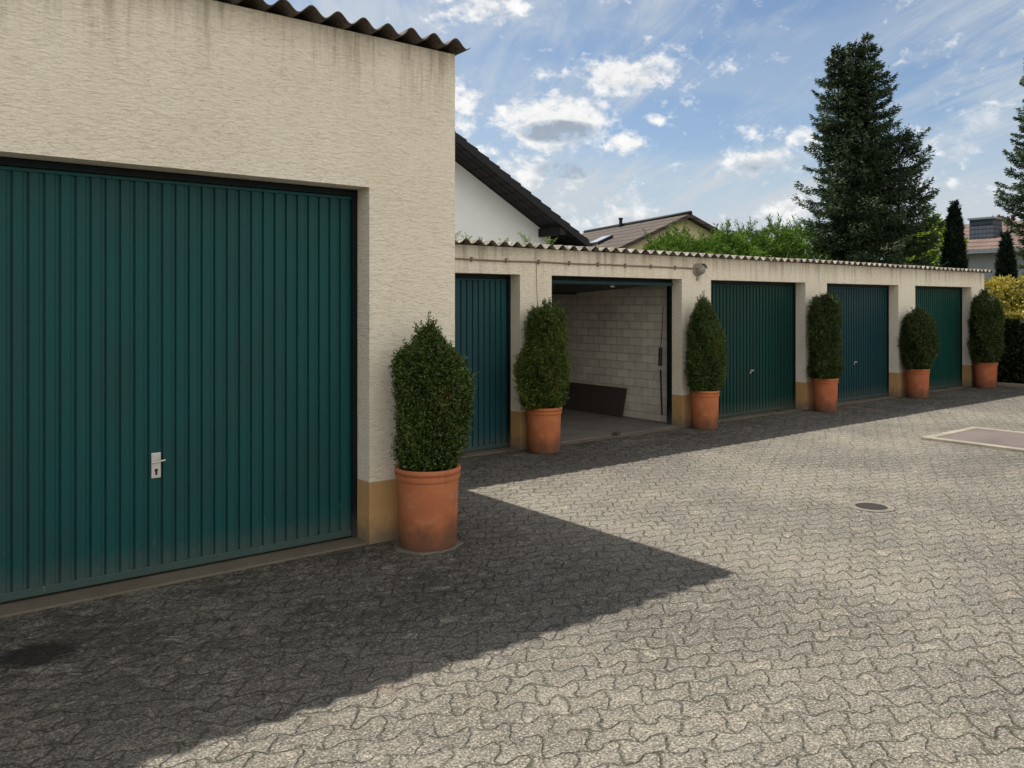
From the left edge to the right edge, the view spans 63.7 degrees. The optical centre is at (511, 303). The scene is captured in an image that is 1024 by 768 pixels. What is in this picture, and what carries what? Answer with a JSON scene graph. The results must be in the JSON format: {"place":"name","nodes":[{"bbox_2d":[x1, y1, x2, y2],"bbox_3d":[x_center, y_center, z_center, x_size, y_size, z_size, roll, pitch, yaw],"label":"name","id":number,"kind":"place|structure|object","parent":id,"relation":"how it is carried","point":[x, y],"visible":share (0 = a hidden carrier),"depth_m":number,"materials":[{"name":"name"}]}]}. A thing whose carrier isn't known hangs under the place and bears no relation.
{"place":"outdoors","nodes":[
{"label":"outdoors","id":0,"kind":"place"},
{"bbox_2d":[0,386,1023,767],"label":"courtyard paving","id":1,"kind":"structure","parent":0,"point":[752,592],"depth_m":4.43,"materials":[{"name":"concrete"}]},
{"bbox_2d":[0,0,470,617],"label":"garage","id":2,"kind":"structure","parent":1,"relation":"on","point":[226,256],"depth_m":5.41,"materials":[{"name":"beige paint"}]},
{"bbox_2d":[0,166,351,602],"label":"garage door","id":3,"kind":"structure","parent":2,"relation":"in","point":[175,356],"depth_m":5.31,"materials":[{"name":"teal paint"}]},
{"bbox_2d":[393,537,463,554],"bbox_3d":[-0.613,1.750,5.998,0.534,0.021,0.491,0,0,-38],"label":"mortar pad","id":4,"kind":"object","parent":1,"relation":"on","point":[398,547],"visible":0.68,"depth_m":5.83,"materials":[{"name":"grey concrete"}]},
{"bbox_2d":[388,311,478,550],"bbox_3d":[-0.589,0.892,6.025,0.697,1.692,0.539,0,0,-38],"label":"potted shrub","id":5,"kind":"object","parent":4,"relation":"on","point":[434,390],"visible":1,"depth_m":5.83,"materials":[{"name":"green plant"}]},
{"bbox_2d":[513,297,572,453],"bbox_3d":[0.348,0.828,9.767,0.852,1.836,0.612,0,0,-38],"label":"potted shrub","id":6,"kind":"object","parent":1,"relation":"on","point":[542,367],"visible":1,"depth_m":9.62,"materials":[{"name":"green plant"}]},
{"bbox_2d":[684,291,727,429],"bbox_3d":[2.743,0.771,11.632,0.718,1.950,0.588,0,0,-38],"label":"potted shrub","id":7,"kind":"object","parent":1,"relation":"on","point":[706,365],"visible":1,"depth_m":11.47,"materials":[{"name":"green plant"}]},
{"bbox_2d":[455,238,992,457],"bbox_3d":[2.591,0.503,15.222,15.589,2.534,5.528,0,0,-38],"label":"garage row","id":8,"kind":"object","parent":1,"relation":"on","point":[627,329],"visible":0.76,"depth_m":12.69,"materials":[{"name":"beige paint"}]},
{"bbox_2d":[455,278,506,452],"bbox_3d":[-0.992,0.714,9.294,2.350,2.032,0.043,0,0,-38],"label":"garage door","id":9,"kind":"structure","parent":8,"relation":"in","point":[480,304],"depth_m":9.81,"materials":[{"name":"blue paint"}]},
{"bbox_2d":[517,231,532,244],"bbox_3d":[0.145,-0.799,9.951,0.252,0.178,0.174,0,0,-38],"label":"weed tuft","id":10,"kind":"object","parent":8,"relation":"on","point":[523,236],"visible":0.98,"depth_m":9.92,"materials":[{"name":"green plant"}]},
{"bbox_2d":[543,236,557,243],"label":"weed tuft","id":11,"kind":"object","parent":8,"relation":"on","point":[550,240],"visible":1,"depth_m":10.15,"materials":[{"name":"green plant"}]},
{"bbox_2d":[455,257,692,306],"bbox_3d":[0.354,-0.194,10.065,5.691,0.688,0.030,0,0,-38],"label":"electric conduit","id":12,"kind":"object","parent":8,"relation":"attached to","point":[506,260],"visible":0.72,"depth_m":10.26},
{"bbox_2d":[562,382,626,416],"bbox_3d":[1.153,1.510,13.326,0.130,0.431,1.840,0,0,-38],"label":"leaning board","id":13,"kind":"object","parent":8,"relation":"on","point":[603,400],"visible":0.64,"depth_m":13.07,"materials":[{"name":"brown wood"}]},
{"bbox_2d":[552,280,672,293],"bbox_3d":[0.764,-0.228,11.821,2.330,0.145,2.100,0,0,-38],"label":"garage door","id":14,"kind":"structure","parent":8,"relation":"in","point":[607,284],"depth_m":11.50,"materials":[{"name":"paint"}]},
{"bbox_2d":[693,263,707,279],"bbox_3d":[2.709,-0.466,11.850,0.194,0.252,0.123,0,0,-38],"label":"wall lamp","id":15,"kind":"object","parent":8,"relation":"attached to","point":[698,269],"visible":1,"depth_m":11.81,"materials":[{"name":"grey glass"}]},
{"bbox_2d":[711,284,793,417],"bbox_3d":[3.763,0.714,12.998,2.355,2.032,0.076,0,0,-38],"label":"garage door","id":16,"kind":"structure","parent":8,"relation":"in","point":[757,320],"depth_m":13.09,"materials":[{"name":"green paint"}]},
{"bbox_2d":[827,287,886,401],"bbox_3d":[6.190,0.714,14.899,2.350,2.032,0.076,0,0,-38],"label":"garage door","id":17,"kind":"structure","parent":8,"relation":"in","point":[864,331],"depth_m":15.11,"materials":[{"name":"paint"}]},
{"bbox_2d":[915,289,960,389],"bbox_3d":[8.623,0.714,16.804,2.350,2.032,0.076,0,0,-38],"label":"garage door","id":18,"kind":"structure","parent":8,"relation":"in","point":[944,305],"depth_m":17.12,"materials":[{"name":"green paint"}]},
{"bbox_2d":[805,290,844,411],"bbox_3d":[5.127,0.753,13.502,0.801,1.986,0.589,0,0,-38],"label":"potted shrub","id":19,"kind":"object","parent":1,"relation":"on","point":[825,362],"visible":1,"depth_m":13.35,"materials":[{"name":"green plant"}]},
{"bbox_2d":[848,501,894,512],"bbox_3d":[3.096,1.756,7.099,0.370,0.027,0.370,0,0,-38],"label":"drain cover","id":20,"kind":"object","parent":1,"relation":"on","point":[867,506],"visible":0.97,"depth_m":7.09,"materials":[{"name":"metal"}]},
{"bbox_2d":[897,303,941,397],"bbox_3d":[7.636,0.856,15.485,0.941,1.780,0.696,0,0,-38],"label":"potted shrub","id":21,"kind":"object","parent":1,"relation":"on","point":[918,343],"visible":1,"depth_m":15.27,"materials":[{"name":"green plant"}]},
{"bbox_2d":[921,426,1023,452],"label":"concrete slab","id":22,"kind":"object","parent":1,"relation":"on","point":[1001,439],"visible":0.88,"depth_m":10.54,"materials":[{"name":"concrete"}]},
{"bbox_2d":[966,287,1008,388],"bbox_3d":[9.927,0.698,17.255,0.948,2.097,0.738,0,0,-38],"label":"potted shrub","id":23,"kind":"object","parent":1,"relation":"on","point":[985,344],"visible":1,"depth_m":17.03,"materials":[{"name":"green plant"}]},
{"bbox_2d":[455,132,591,246],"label":"gabled house","id":24,"kind":"structure","parent":0,"point":[494,201],"depth_m":18.55,"materials":[{"name":"white paint"}]},
{"bbox_2d":[264,0,1023,259],"label":"sky","id":25,"kind":"structure","parent":0,"point":[605,111],"materials":[{"name":"blue"}]},
{"bbox_2d":[582,211,739,254],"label":"tiled house","id":26,"kind":"structure","parent":0,"point":[628,235],"depth_m":32.89,"materials":[{"name":"brown tile"}]},
{"label":"ground","id":27,"kind":"structure","parent":0,"visible":0},
{"bbox_2d":[642,224,693,252],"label":"thuja tree","id":28,"kind":"object","parent":27,"relation":"on","point":[656,244],"visible":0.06,"depth_m":21.19,"materials":[{"name":"green plant"}]},
{"bbox_2d":[657,220,713,253],"bbox_3d":[4.482,-0.266,22.017,2.492,4.033,2.390,0,0,-38],"label":"thuja tree","id":29,"kind":"object","parent":27,"relation":"on","point":[695,245],"visible":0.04,"depth_m":21.73,"materials":[{"name":"green plant"}]},
{"bbox_2d":[690,229,742,255],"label":"thuja tree","id":30,"kind":"object","parent":27,"relation":"on","point":[715,247],"visible":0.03,"depth_m":22.08,"materials":[{"name":"green plant"}]},
{"bbox_2d":[694,219,764,256],"bbox_3d":[5.969,-0.331,23.049,2.516,4.163,2.418,0,0,-38],"label":"thuja tree","id":31,"kind":"object","parent":27,"relation":"on","point":[739,241],"visible":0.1,"depth_m":22.63,"materials":[{"name":"green plant"}]},
{"bbox_2d":[721,217,783,257],"bbox_3d":[6.816,-0.393,23.870,2.466,4.287,2.380,0,0,-38],"label":"thuja tree","id":32,"kind":"object","parent":27,"relation":"on","point":[750,234],"visible":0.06,"depth_m":23.45,"materials":[{"name":"green plant"}]},
{"bbox_2d":[741,212,812,258],"bbox_3d":[7.841,-0.474,24.321,2.546,4.449,2.482,0,0,-38],"label":"thuja tree","id":33,"kind":"object","parent":27,"relation":"on","point":[789,238],"visible":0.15,"depth_m":23.80,"materials":[{"name":"green plant"}]},
{"bbox_2d":[770,214,833,260],"bbox_3d":[8.723,-0.504,25.280,2.460,4.509,2.537,0,0,-38],"label":"thuja tree","id":34,"kind":"object","parent":27,"relation":"on","point":[803,235],"visible":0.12,"depth_m":24.71,"materials":[{"name":"green plant"}]},
{"bbox_2d":[791,32,947,266],"bbox_3d":[10.776,-3.256,25.004,4.447,10.064,4.246,0,0,-38],"label":"spruce tree","id":35,"kind":"object","parent":27,"relation":"on","point":[863,196],"visible":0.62,"depth_m":24.52,"materials":[{"name":"green plant"}]},
{"bbox_2d":[905,212,969,268],"bbox_3d":[14.357,-0.688,28.118,2.338,4.876,2.375,0,0,-38],"label":"lime shrub","id":36,"kind":"object","parent":27,"relation":"on","point":[937,245],"visible":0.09,"depth_m":27.49,"materials":[{"name":"green plant"}]},
{"bbox_2d":[939,199,968,268],"bbox_3d":[12.874,-0.656,23.998,0.915,4.812,0.908,0,0,-1],"label":"cypress tree","id":37,"kind":"object","parent":27,"relation":"on","point":[953,252],"visible":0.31,"depth_m":23.85,"materials":[{"name":"green plant"}]},
{"bbox_2d":[885,216,1023,291],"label":"chimney house","id":38,"kind":"structure","parent":27,"relation":"on","point":[982,234],"depth_m":34.92,"materials":[{"name":"white tile"}]},
{"bbox_2d":[984,274,1023,313],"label":"gold bush","id":39,"kind":"object","parent":27,"relation":"on","point":[1001,287],"visible":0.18,"depth_m":18.92,"materials":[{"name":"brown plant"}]},
{"bbox_2d":[991,226,1018,312],"bbox_3d":[14.400,-0.265,23.984,0.874,4.031,0.902,0,0,-38],"label":"cypress tree","id":40,"kind":"object","parent":27,"relation":"on","point":[1005,263],"visible":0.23,"depth_m":23.88,"materials":[{"name":"green plant"}]},
{"bbox_2d":[997,214,1015,220],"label":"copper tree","id":41,"kind":"object","parent":27,"relation":"on","point":[1011,219],"visible":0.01,"depth_m":40.20,"materials":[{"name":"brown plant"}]},
{"bbox_2d":[992,59,1023,307],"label":"spruce tree","id":42,"kind":"object","parent":27,"relation":"on","point":[1013,203],"visible":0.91,"depth_m":27.28,"materials":[{"name":"green plant"}]},
{"bbox_2d":[997,312,1023,383],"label":"trimmed hedge","id":43,"kind":"object","parent":27,"relation":"on","point":[1010,367],"visible":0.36,"depth_m":17.73,"materials":[{"name":"green plant"}]},
{"bbox_2d":[997,382,1023,387],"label":"kerb","id":44,"kind":"structure","parent":27,"relation":"on","point":[1010,384],"depth_m":17.43,"materials":[{"name":"concrete"}]}
]}

